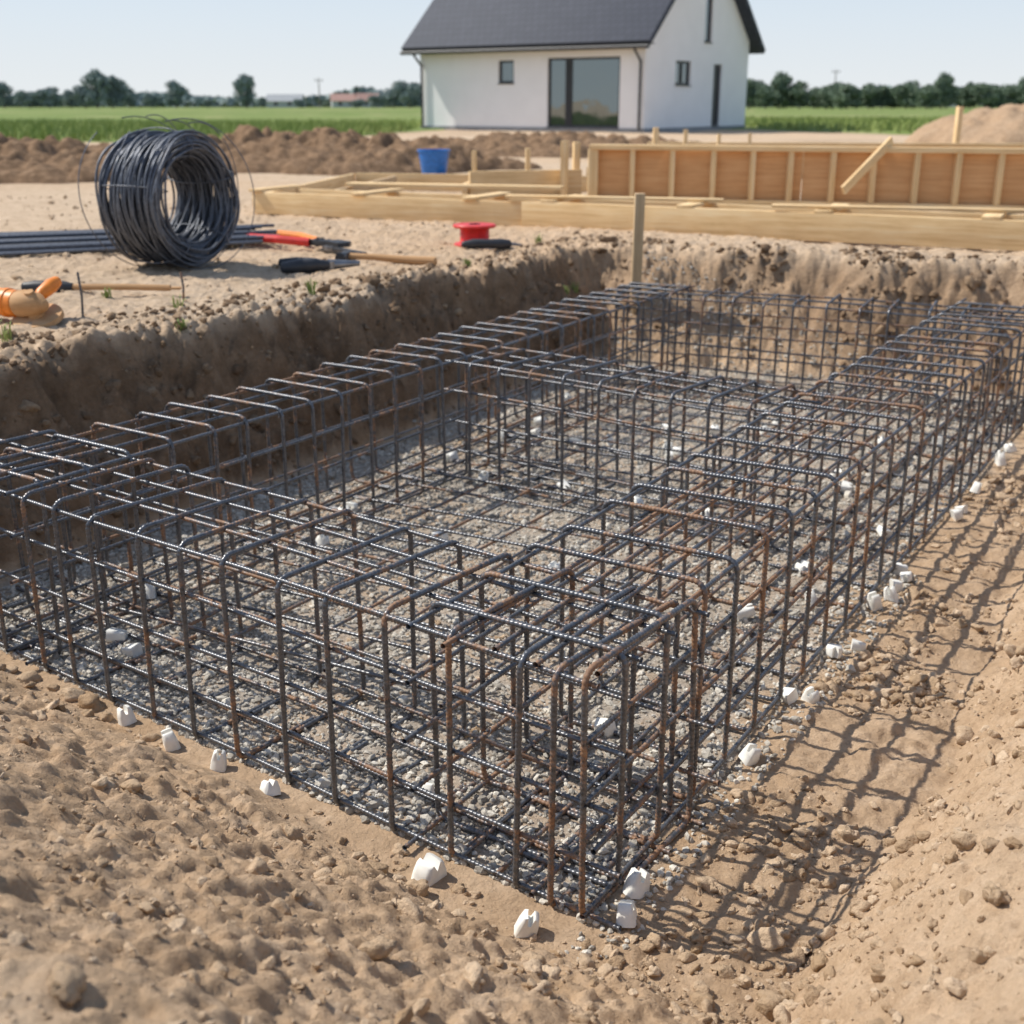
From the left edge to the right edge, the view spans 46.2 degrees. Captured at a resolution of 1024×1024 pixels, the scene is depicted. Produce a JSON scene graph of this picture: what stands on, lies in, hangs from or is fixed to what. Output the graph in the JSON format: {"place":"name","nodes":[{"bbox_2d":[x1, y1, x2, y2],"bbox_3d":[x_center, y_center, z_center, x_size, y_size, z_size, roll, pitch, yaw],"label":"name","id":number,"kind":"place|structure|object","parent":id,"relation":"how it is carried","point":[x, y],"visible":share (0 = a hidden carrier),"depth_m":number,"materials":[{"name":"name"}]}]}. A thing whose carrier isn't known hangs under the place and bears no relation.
{"place":"outdoors","nodes":[
{"label":"outdoors","id":0,"kind":"place"},
{"bbox_2d":[0,114,945,140],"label":"grass","id":1,"kind":"structure","parent":0,"point":[80,129],"depth_m":44.78,"materials":[{"name":"green plant"}]},
{"bbox_2d":[0,105,997,142],"bbox_3d":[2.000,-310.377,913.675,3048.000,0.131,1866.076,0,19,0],"label":"grass field","id":2,"kind":"structure","parent":0,"point":[263,113],"depth_m":115.22,"materials":[{"name":"green plant"}]},
{"bbox_2d":[0,81,13,107],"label":"tree","id":3,"kind":"object","parent":2,"relation":"on","point":[6,92],"visible":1,"depth_m":232.05,"materials":[{"name":"green plant"}]},
{"bbox_2d":[13,90,40,107],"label":"tree","id":4,"kind":"object","parent":2,"relation":"on","point":[29,100],"visible":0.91,"depth_m":231.00,"materials":[{"name":"green plant"}]},
{"bbox_2d":[32,86,66,107],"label":"tree","id":5,"kind":"object","parent":2,"relation":"on","point":[49,95],"visible":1,"depth_m":230.04,"materials":[{"name":"green plant"}]},
{"bbox_2d":[58,89,77,107],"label":"tree","id":6,"kind":"object","parent":2,"relation":"on","point":[68,101],"visible":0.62,"depth_m":240.69,"materials":[{"name":"green plant"}]},
{"bbox_2d":[68,85,93,107],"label":"tree","id":7,"kind":"object","parent":2,"relation":"on","point":[80,91],"visible":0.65,"depth_m":232.98,"materials":[{"name":"green plant"}]},
{"bbox_2d":[80,69,111,107],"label":"tree","id":8,"kind":"object","parent":2,"relation":"on","point":[98,82],"visible":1,"depth_m":223.97,"materials":[{"name":"green plant"}]},
{"bbox_2d":[105,75,128,107],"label":"tree","id":9,"kind":"object","parent":2,"relation":"on","point":[117,91],"visible":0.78,"depth_m":228.44,"materials":[{"name":"green plant"}]},
{"bbox_2d":[122,87,137,107],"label":"tree","id":10,"kind":"object","parent":2,"relation":"on","point":[130,101],"visible":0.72,"depth_m":242.68,"materials":[{"name":"green plant"}]},
{"bbox_2d":[141,93,160,107],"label":"tree","id":11,"kind":"object","parent":2,"relation":"on","point":[151,100],"visible":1,"depth_m":239.49,"materials":[{"name":"green plant"}]},
{"bbox_2d":[163,80,189,107],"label":"tree","id":12,"kind":"object","parent":2,"relation":"on","point":[176,93],"visible":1,"depth_m":227.37,"materials":[{"name":"green plant"}]},
{"bbox_2d":[232,73,256,107],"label":"tree","id":13,"kind":"object","parent":2,"relation":"on","point":[243,83],"visible":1,"depth_m":227.26,"materials":[{"name":"green plant"}]},
{"bbox_2d":[265,94,306,107],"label":"farmhouse","id":14,"kind":"object","parent":2,"relation":"on","point":[278,100],"visible":0.83,"depth_m":272.53,"materials":[{"name":"white paint"}]},
{"bbox_2d":[329,94,357,106],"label":"farmhouse","id":15,"kind":"object","parent":2,"relation":"on","point":[340,100],"visible":0.73,"depth_m":272.32,"materials":[{"name":"red tile"}]},
{"bbox_2d":[355,93,380,106],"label":"farmhouse","id":16,"kind":"object","parent":2,"relation":"on","point":[365,96],"visible":0.38,"depth_m":272.77,"materials":[{"name":"red tile"}]},
{"bbox_2d":[367,94,387,107],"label":"tree","id":17,"kind":"object","parent":2,"relation":"on","point":[378,99],"visible":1,"depth_m":230.80,"materials":[{"name":"green plant"}]},
{"bbox_2d":[382,87,403,107],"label":"tree","id":18,"kind":"object","parent":2,"relation":"on","point":[392,99],"visible":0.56,"depth_m":237.89,"materials":[{"name":"green plant"}]},
{"bbox_2d":[390,80,420,107],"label":"tree","id":19,"kind":"object","parent":2,"relation":"on","point":[406,91],"visible":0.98,"depth_m":229.52,"materials":[{"name":"green plant"}]},
{"bbox_2d":[0,84,1014,106],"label":"wood","id":20,"kind":"object","parent":2,"relation":"on","point":[190,100],"visible":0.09,"depth_m":286.73,"materials":[{"name":"green plant"}]},
{"bbox_2d":[400,0,765,132],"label":"house","id":21,"kind":"structure","parent":2,"relation":"on","point":[634,66],"depth_m":44.25,"materials":[{"name":"white paint"}]},
{"bbox_2d":[497,60,513,83],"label":"window","id":22,"kind":"structure","parent":21,"relation":"in","point":[507,66],"depth_m":44.83,"materials":[{"name":"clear glass"}]},
{"bbox_2d":[546,56,619,128],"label":"patio door","id":23,"kind":"structure","parent":21,"relation":"in","point":[583,91],"depth_m":43.23,"materials":[{"name":"grey glass"}]},
{"bbox_2d":[675,61,691,85],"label":"window","id":24,"kind":"structure","parent":21,"relation":"in","point":[682,67],"depth_m":43.88,"materials":[{"name":"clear glass"}]},
{"bbox_2d":[704,0,712,43],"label":"window","id":25,"kind":"structure","parent":21,"relation":"in","point":[709,2],"depth_m":44.79,"materials":[{"name":"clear glass"}]},
{"bbox_2d":[711,64,719,126],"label":"door","id":26,"kind":"structure","parent":21,"relation":"in","point":[716,79],"depth_m":46.38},
{"bbox_2d":[746,78,769,108],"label":"tree","id":27,"kind":"object","parent":2,"relation":"on","point":[753,85],"visible":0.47,"depth_m":197.42,"materials":[{"name":"green plant"}]},
{"bbox_2d":[754,84,781,108],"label":"tree","id":28,"kind":"object","parent":2,"relation":"on","point":[765,94],"visible":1,"depth_m":194.13,"materials":[{"name":"green plant"}]},
{"bbox_2d":[770,71,792,108],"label":"tree","id":29,"kind":"object","parent":2,"relation":"on","point":[781,82],"visible":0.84,"depth_m":198.53,"materials":[{"name":"green plant"}]},
{"bbox_2d":[784,80,811,108],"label":"tree","id":30,"kind":"object","parent":2,"relation":"on","point":[797,92],"visible":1,"depth_m":198.18,"materials":[{"name":"green plant"}]},
{"bbox_2d":[818,82,842,108],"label":"tree","id":31,"kind":"object","parent":2,"relation":"on","point":[827,99],"visible":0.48,"depth_m":197.62,"materials":[{"name":"green plant"}]},
{"bbox_2d":[829,83,862,108],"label":"tree","id":32,"kind":"object","parent":2,"relation":"on","point":[845,93],"visible":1,"depth_m":193.31,"materials":[{"name":"green plant"}]},
{"bbox_2d":[858,83,883,108],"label":"tree","id":33,"kind":"object","parent":2,"relation":"on","point":[870,91],"visible":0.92,"depth_m":206.44,"materials":[{"name":"green plant"}]},
{"bbox_2d":[876,85,895,108],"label":"tree","id":34,"kind":"object","parent":2,"relation":"on","point":[886,100],"visible":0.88,"depth_m":206.76,"materials":[{"name":"green plant"}]},
{"bbox_2d":[890,80,920,108],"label":"tree","id":35,"kind":"object","parent":2,"relation":"on","point":[907,90],"visible":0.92,"depth_m":202.12,"materials":[{"name":"green plant"}]},
{"bbox_2d":[914,84,943,108],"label":"tree","id":36,"kind":"object","parent":2,"relation":"on","point":[928,93],"visible":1,"depth_m":193.51,"materials":[{"name":"green plant"}]},
{"bbox_2d":[933,72,954,108],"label":"tree","id":37,"kind":"object","parent":2,"relation":"on","point":[943,82],"visible":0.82,"depth_m":195.93,"materials":[{"name":"green plant"}]},
{"bbox_2d":[942,84,959,108],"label":"tree","id":38,"kind":"object","parent":2,"relation":"on","point":[955,91],"visible":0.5,"depth_m":206.46,"materials":[{"name":"green plant"}]},
{"bbox_2d":[959,82,977,108],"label":"tree","id":39,"kind":"object","parent":2,"relation":"on","point":[964,92],"visible":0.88,"depth_m":198.70,"materials":[{"name":"green plant"}]},
{"bbox_2d":[969,82,1007,107],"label":"tree","id":40,"kind":"object","parent":2,"relation":"on","point":[994,92],"visible":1,"depth_m":195.60,"materials":[{"name":"green plant"}]},
{"bbox_2d":[999,83,1023,104],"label":"tree","id":41,"kind":"object","parent":2,"relation":"on","point":[1013,91],"visible":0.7,"depth_m":207.19,"materials":[{"name":"green plant"}]},
{"bbox_2d":[0,117,1023,1023],"bbox_3d":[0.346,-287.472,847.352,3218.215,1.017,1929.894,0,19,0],"label":"ground","id":42,"kind":"structure","parent":0,"point":[890,763],"depth_m":3.57,"materials":[{"name":"brown soil"}]},
{"bbox_2d":[0,276,63,327],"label":"pipe fitting","id":43,"kind":"object","parent":42,"relation":"on","point":[35,308],"visible":0.94,"depth_m":5.58,"materials":[{"name":"orange plastic"}]},
{"bbox_2d":[21,280,181,291],"bbox_3d":[-2.210,-1.210,6.454,0.850,0.072,0.072,0,19,-1],"label":"hammer","id":44,"kind":"object","parent":42,"relation":"on","point":[34,285],"visible":0.79,"depth_m":6.44,"materials":[{"name":"brown wood"}]},
{"bbox_2d":[106,627,127,642],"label":"rebar spacer","id":45,"kind":"object","parent":42,"relation":"on","point":[113,634],"visible":1,"depth_m":4.11,"materials":[{"name":"white concrete"}]},
{"bbox_2d":[0,133,235,183],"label":"soil mound","id":46,"kind":"object","parent":42,"relation":"on","point":[50,159],"visible":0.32,"depth_m":16.24,"materials":[{"name":"brown soil"}]},
{"bbox_2d":[0,240,251,255],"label":"rebar","id":47,"kind":"object","parent":42,"relation":"on","point":[80,250],"visible":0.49,"depth_m":8.20,"materials":[{"name":"metal"}]},
{"bbox_2d":[117,705,136,726],"bbox_3d":[-1.152,0.605,3.576,0.048,0.053,0.040,-23,22,-36],"label":"rebar spacer","id":48,"kind":"object","parent":42,"relation":"on","point":[126,716],"visible":1,"depth_m":3.56,"materials":[{"name":"white plastic"}]},
{"bbox_2d":[121,643,142,657],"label":"rebar spacer","id":49,"kind":"object","parent":42,"relation":"on","point":[133,649],"visible":1,"depth_m":4.00,"materials":[{"name":"white plastic"}]},
{"bbox_2d":[0,239,263,251],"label":"rebar","id":50,"kind":"object","parent":42,"relation":"on","point":[98,247],"visible":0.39,"depth_m":8.29,"materials":[{"name":"metal"}]},
{"bbox_2d":[0,235,263,250],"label":"rebar","id":51,"kind":"object","parent":50,"relation":"on","point":[86,245],"visible":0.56,"depth_m":8.29,"materials":[{"name":"metal"}]},
{"bbox_2d":[78,114,254,269],"bbox_3d":[-2.131,-1.996,7.486,0.593,0.920,0.938,10,21,27],"label":"wire coil","id":52,"kind":"object","parent":42,"relation":"on","point":[136,224],"visible":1,"depth_m":7.36,"materials":[{"name":"black metal"}]},
{"bbox_2d":[161,727,180,751],"bbox_3d":[-0.982,0.652,3.440,0.043,0.056,0.052,-21,27,-19],"label":"rebar spacer","id":53,"kind":"object","parent":42,"relation":"on","point":[170,741],"visible":0.99,"depth_m":3.42,"materials":[{"name":"white plastic"}]},
{"bbox_2d":[210,749,226,771],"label":"rebar spacer","id":54,"kind":"object","parent":42,"relation":"on","point":[218,763],"visible":1,"depth_m":3.32,"materials":[{"name":"white plastic"}]},
{"bbox_2d":[260,779,280,795],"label":"rebar spacer","id":55,"kind":"object","parent":42,"relation":"on","point":[270,787],"visible":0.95,"depth_m":3.18,"materials":[{"name":"white plastic"}]},
{"bbox_2d":[247,230,350,246],"bbox_3d":[-1.530,-2.002,8.831,0.865,0.077,0.364,12,22,32],"label":"bolt cutter","id":56,"kind":"object","parent":42,"relation":"on","point":[293,238],"visible":0.88,"depth_m":8.77,"materials":[{"name":"orange plastic"}]},
{"bbox_2d":[278,257,359,272],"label":"pliers","id":57,"kind":"object","parent":42,"relation":"on","point":[298,265],"visible":1,"depth_m":7.53,"materials":[{"name":"black rubber"}]},
{"bbox_2d":[0,282,694,665],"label":"rebar cage","id":58,"kind":"object","parent":42,"relation":"on","point":[56,612],"visible":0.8,"depth_m":5.25,"materials":[{"name":"metal"}]},
{"bbox_2d":[0,194,701,340],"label":"yard pebbles","id":59,"kind":"object","parent":42,"relation":"on","point":[457,311],"visible":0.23,"depth_m":8.11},
{"bbox_2d":[0,429,719,931],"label":"rebar cage","id":60,"kind":"object","parent":42,"relation":"on","point":[516,695],"visible":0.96,"depth_m":3.25,"materials":[{"name":"metal"}]},
{"bbox_2d":[196,125,542,175],"bbox_3d":[-3.325,-5.957,19.618,9.150,0.720,4.350,1,19,3],"label":"soil mound","id":61,"kind":"object","parent":42,"relation":"on","point":[326,151],"visible":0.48,"depth_m":18.65,"materials":[{"name":"brown soil"}]},
{"bbox_2d":[335,251,436,265],"bbox_3d":[-0.823,-1.701,8.037,0.659,0.096,0.307,3,19,8],"label":"hammer","id":62,"kind":"object","parent":42,"relation":"on","point":[411,260],"visible":0.81,"depth_m":8.00,"materials":[{"name":"brown wood"}]},
{"bbox_2d":[269,169,587,194],"bbox_3d":[-0.681,-3.541,13.010,3.043,0.330,3.328,2,19,7],"label":"side formwork","id":63,"kind":"object","parent":42,"relation":"on","point":[534,182],"visible":0.59,"depth_m":12.88,"materials":[{"name":"brown wood"}]},
{"bbox_2d":[411,853,446,886],"bbox_3d":[-0.196,0.850,2.859,0.059,0.055,0.075,22,29,34],"label":"rebar spacer","id":64,"kind":"object","parent":42,"relation":"on","point":[430,868],"visible":0.92,"depth_m":2.84,"materials":[{"name":"white plastic"}]},
{"bbox_2d":[417,149,450,173],"bbox_3d":[-1.100,-4.923,16.916,0.481,0.360,0.464,0,19,0],"label":"bucket","id":65,"kind":"object","parent":42,"relation":"on","point":[433,161],"visible":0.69,"depth_m":16.76,"materials":[{"name":"blue plastic"}]},
{"bbox_2d":[116,469,761,721],"bbox_3d":[-0.157,0.198,4.579,1.599,0.033,2.037,11,22,30],"label":"rebar mat","id":66,"kind":"object","parent":42,"relation":"on","point":[439,654],"visible":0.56,"depth_m":4.48,"materials":[{"name":"metal"}]},
{"bbox_2d":[453,222,495,246],"bbox_3d":[-0.280,-2.082,9.010,0.324,0.161,0.324,0,19,0],"label":"wire reel","id":67,"kind":"object","parent":42,"relation":"on","point":[473,230],"visible":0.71,"depth_m":8.92,"materials":[{"name":"red plastic"}]},
{"bbox_2d":[461,239,520,248],"bbox_3d":[-0.151,-1.953,8.742,0.443,0.078,0.074,-3,19,-8],"label":"hand tool","id":68,"kind":"object","parent":42,"relation":"on","point":[489,243],"visible":1,"depth_m":8.71,"materials":[{"name":"black plastic"}]},
{"bbox_2d":[0,251,1020,958],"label":"gravel","id":69,"kind":"structure","parent":42,"relation":"on","point":[322,781],"depth_m":4.14,"materials":[{"name":"grey gravel"}]},
{"bbox_2d":[0,374,1023,1023],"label":"soil clods","id":70,"kind":"object","parent":42,"relation":"on","point":[66,981],"visible":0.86,"depth_m":2.64,"materials":[{"name":"brown soil"}]},
{"bbox_2d":[0,231,1023,587],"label":"brown soil clods","id":71,"kind":"object","parent":42,"relation":"on","point":[972,281],"visible":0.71,"depth_m":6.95,"materials":[{"name":"brown soil"}]},
{"bbox_2d":[514,909,538,937],"bbox_3d":[0.036,0.914,2.665,0.050,0.056,0.042,14,28,-7],"label":"rebar spacer","id":72,"kind":"object","parent":42,"relation":"on","point":[526,925],"visible":1,"depth_m":2.65,"materials":[{"name":"white plastic"}]},
{"bbox_2d":[411,130,700,157],"bbox_3d":[1.190,-7.629,24.842,8.260,0.514,4.550,0,19,0],"label":"soil mound","id":73,"kind":"object","parent":42,"relation":"on","point":[517,143],"visible":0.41,"depth_m":24.04,"materials":[{"name":"brown soil"}]},
{"bbox_2d":[560,141,568,194],"bbox_3d":[0.560,-3.533,12.847,0.075,0.840,0.100,3,19,10],"label":"wooden stake","id":74,"kind":"object","parent":42,"relation":"on","point":[564,166],"visible":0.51,"depth_m":12.76,"materials":[{"name":"brown wood"}]},
{"bbox_2d":[572,142,579,168],"bbox_3d":[0.700,-3.621,13.134,0.068,0.820,0.090,-3,19,-9],"label":"wooden stake","id":75,"kind":"object","parent":42,"relation":"on","point":[576,157],"visible":0.45,"depth_m":13.01,"materials":[{"name":"brown wood"}]},
{"bbox_2d":[594,717,616,736],"bbox_3d":[0.268,0.635,3.512,0.063,0.050,0.039,-1,21,36],"label":"rebar spacer","id":76,"kind":"object","parent":42,"relation":"on","point":[608,730],"visible":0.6,"depth_m":3.50,"materials":[{"name":"white plastic"}]},
{"bbox_2d":[616,899,637,927],"bbox_3d":[0.257,0.900,2.695,0.044,0.050,0.052,-3,1,17],"label":"rebar spacer","id":77,"kind":"object","parent":42,"relation":"on","point":[627,915],"visible":1,"depth_m":2.67,"materials":[{"name":"white plastic"}]},
{"bbox_2d":[248,185,1023,250],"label":"footing formwork","id":78,"kind":"object","parent":42,"relation":"on","point":[996,229],"visible":0.98,"depth_m":9.69,"materials":[{"name":"brown wood"}]},
{"bbox_2d":[622,867,649,898],"bbox_3d":[0.294,0.865,2.800,0.055,0.061,0.046,12,3,-24],"label":"rebar spacer","id":79,"kind":"object","parent":42,"relation":"on","point":[636,885],"visible":1,"depth_m":2.78,"materials":[{"name":"white plastic"}]},
{"bbox_2d":[630,193,644,314],"bbox_3d":[0.879,-1.783,8.425,0.068,0.880,0.090,1,19,1],"label":"wooden stake","id":80,"kind":"object","parent":42,"relation":"on","point":[638,234],"visible":0.74,"depth_m":8.35,"materials":[{"name":"brown wood"}]},
{"bbox_2d":[444,346,832,547],"bbox_3d":[0.495,-0.341,5.465,1.829,0.627,0.476,14,23,35],"label":"rebar cage","id":81,"kind":"object","parent":42,"relation":"on","point":[598,418],"visible":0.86,"depth_m":5.42,"materials":[{"name":"metal"}]},
{"bbox_2d":[490,386,901,503],"bbox_3d":[1.064,-0.419,6.433,1.599,0.033,1.927,11,22,30],"label":"rebar mat","id":82,"kind":"object","parent":42,"relation":"on","point":[647,475],"visible":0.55,"depth_m":6.31,"materials":[{"name":"metal"}]},
{"bbox_2d":[402,298,1023,919],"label":"rebar cage","id":83,"kind":"object","parent":42,"relation":"on","point":[706,594],"visible":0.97,"depth_m":3.77,"materials":[{"name":"metal"}]},
{"bbox_2d":[737,603,754,620],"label":"rebar spacer","id":84,"kind":"object","parent":42,"relation":"on","point":[747,611],"visible":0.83,"depth_m":4.27,"materials":[{"name":"white concrete"}]},
{"bbox_2d":[738,743,760,765],"bbox_3d":[0.669,0.676,3.355,0.040,0.052,0.048,8,27,-29],"label":"rebar spacer","id":85,"kind":"object","parent":42,"relation":"on","point":[749,754],"visible":1,"depth_m":3.34,"materials":[{"name":"white plastic"}]},
{"bbox_2d":[777,687,797,704],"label":"rebar spacer","id":86,"kind":"object","parent":42,"relation":"on","point":[789,696],"visible":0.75,"depth_m":3.68,"materials":[{"name":"white plastic"}]},
{"bbox_2d":[586,142,1023,178],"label":"formwork","id":87,"kind":"object","parent":42,"relation":"on","point":[996,145],"visible":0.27,"depth_m":16.51,"materials":[{"name":"brown wood"}]},
{"bbox_2d":[587,137,1023,213],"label":"panel formwork","id":88,"kind":"object","parent":42,"relation":"on","point":[885,173],"visible":0.87,"depth_m":11.80,"materials":[{"name":"orange wood"}]},
{"bbox_2d":[595,284,1023,423],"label":"rebar cage","id":89,"kind":"object","parent":42,"relation":"on","point":[806,330],"visible":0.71,"depth_m":7.44,"materials":[{"name":"metal"}]},
{"bbox_2d":[800,686,819,703],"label":"rebar spacer","id":90,"kind":"object","parent":42,"relation":"on","point":[810,695],"visible":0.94,"depth_m":3.68,"materials":[{"name":"white plastic"}]},
{"bbox_2d":[825,643,842,658],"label":"rebar spacer","id":91,"kind":"object","parent":42,"relation":"on","point":[833,650],"visible":1,"depth_m":3.97,"materials":[{"name":"white concrete"}]},
{"bbox_2d":[866,591,882,610],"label":"rebar spacer","id":92,"kind":"object","parent":42,"relation":"on","point":[873,602],"visible":1,"depth_m":4.37,"materials":[{"name":"white concrete"}]},
{"bbox_2d":[884,586,898,602],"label":"rebar spacer","id":93,"kind":"object","parent":42,"relation":"on","point":[890,594],"visible":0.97,"depth_m":4.42,"materials":[{"name":"white concrete"}]},
{"bbox_2d":[952,106,963,142],"bbox_3d":[6.900,-5.690,18.662,0.075,1.170,0.100,-2,19,-6],"label":"wooden stake","id":94,"kind":"object","parent":42,"relation":"on","point":[958,124],"visible":0.51,"depth_m":18.53,"materials":[{"name":"brown wood"}]},
{"bbox_2d":[904,104,1023,142],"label":"soil mound","id":95,"kind":"object","parent":42,"relation":"on","point":[1003,124],"visible":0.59,"depth_m":27.82,"materials":[{"name":"beige sand"}]},
{"bbox_2d":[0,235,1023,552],"bbox_3d":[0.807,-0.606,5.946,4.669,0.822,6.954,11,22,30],"label":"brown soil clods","id":96,"kind":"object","parent":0,"point":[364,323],"visible":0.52,"depth_m":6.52,"materials":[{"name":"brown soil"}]},
{"bbox_2d":[0,0,1023,97],"label":"sky","id":97,"kind":"structure","parent":0,"point":[204,46],"materials":[{"name":"blue"}]},
{"bbox_3d":[-3.951,-1.752,8.113,4.000,0.028,0.035,-8,20,-23],"label":"rebar","id":98,"kind":"object","parent":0,"visible":0},
{"bbox_2d":[0,235,243,245],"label":"rebar","id":99,"kind":"object","parent":98,"relation":"on","point":[74,242],"visible":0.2,"depth_m":8.40,"materials":[{"name":"metal"}]},
{"bbox_2d":[0,230,275,244],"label":"rebar","id":100,"kind":"object","parent":99,"relation":"on","point":[100,238],"visible":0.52,"depth_m":8.45,"materials":[{"name":"metal"}]},
{"bbox_3d":[-3.659,-1.889,8.442,4.000,0.028,0.035,-7,20,-20],"label":"rebar","id":101,"kind":"object","parent":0,"visible":0},
{"bbox_2d":[0,235,103,238],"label":"rebar","id":102,"kind":"object","parent":101,"relation":"on","point":[47,237],"visible":0.2,"depth_m":8.53,"materials":[{"name":"metal"}]},
{"bbox_2d":[0,226,251,238],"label":"rebar","id":103,"kind":"object","parent":102,"relation":"on","point":[70,234],"visible":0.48,"depth_m":8.54,"materials":[{"name":"metal"}]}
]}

